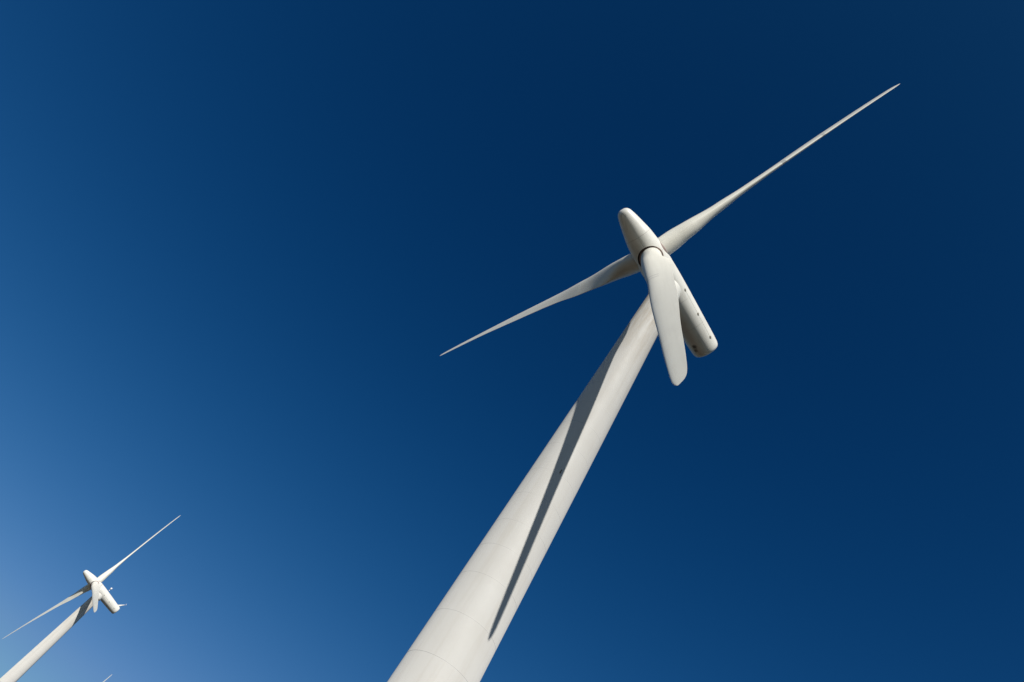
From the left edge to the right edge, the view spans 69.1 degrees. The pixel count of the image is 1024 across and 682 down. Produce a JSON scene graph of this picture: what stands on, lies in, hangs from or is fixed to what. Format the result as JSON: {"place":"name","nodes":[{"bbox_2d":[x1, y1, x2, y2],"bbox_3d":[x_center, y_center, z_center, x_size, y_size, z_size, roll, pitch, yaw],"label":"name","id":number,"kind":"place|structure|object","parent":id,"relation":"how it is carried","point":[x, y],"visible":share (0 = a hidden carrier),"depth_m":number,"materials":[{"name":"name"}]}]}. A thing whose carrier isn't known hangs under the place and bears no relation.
{"place":"outdoors","nodes":[
{"label":"outdoors","id":0,"kind":"place"},
{"bbox_2d":[0,0,1023,681],"label":"sky","id":1,"kind":"structure","parent":0,"point":[244,244],"materials":[{"name":"blue"}]},
{"bbox_3d":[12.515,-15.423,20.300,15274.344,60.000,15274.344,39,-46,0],"label":"ground","id":2,"kind":"structure","parent":0,"visible":0},
{"bbox_2d":[0,515,180,681],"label":"wind turbine","id":3,"kind":"object","parent":2,"relation":"on","point":[28,661],"visible":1,"depth_m":288.22,"materials":[{"name":"white metal"}]},
{"bbox_2d":[387,84,898,681],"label":"wind turbine","id":4,"kind":"object","parent":2,"relation":"on","point":[461,634],"visible":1,"depth_m":64.07,"materials":[{"name":"paint"}]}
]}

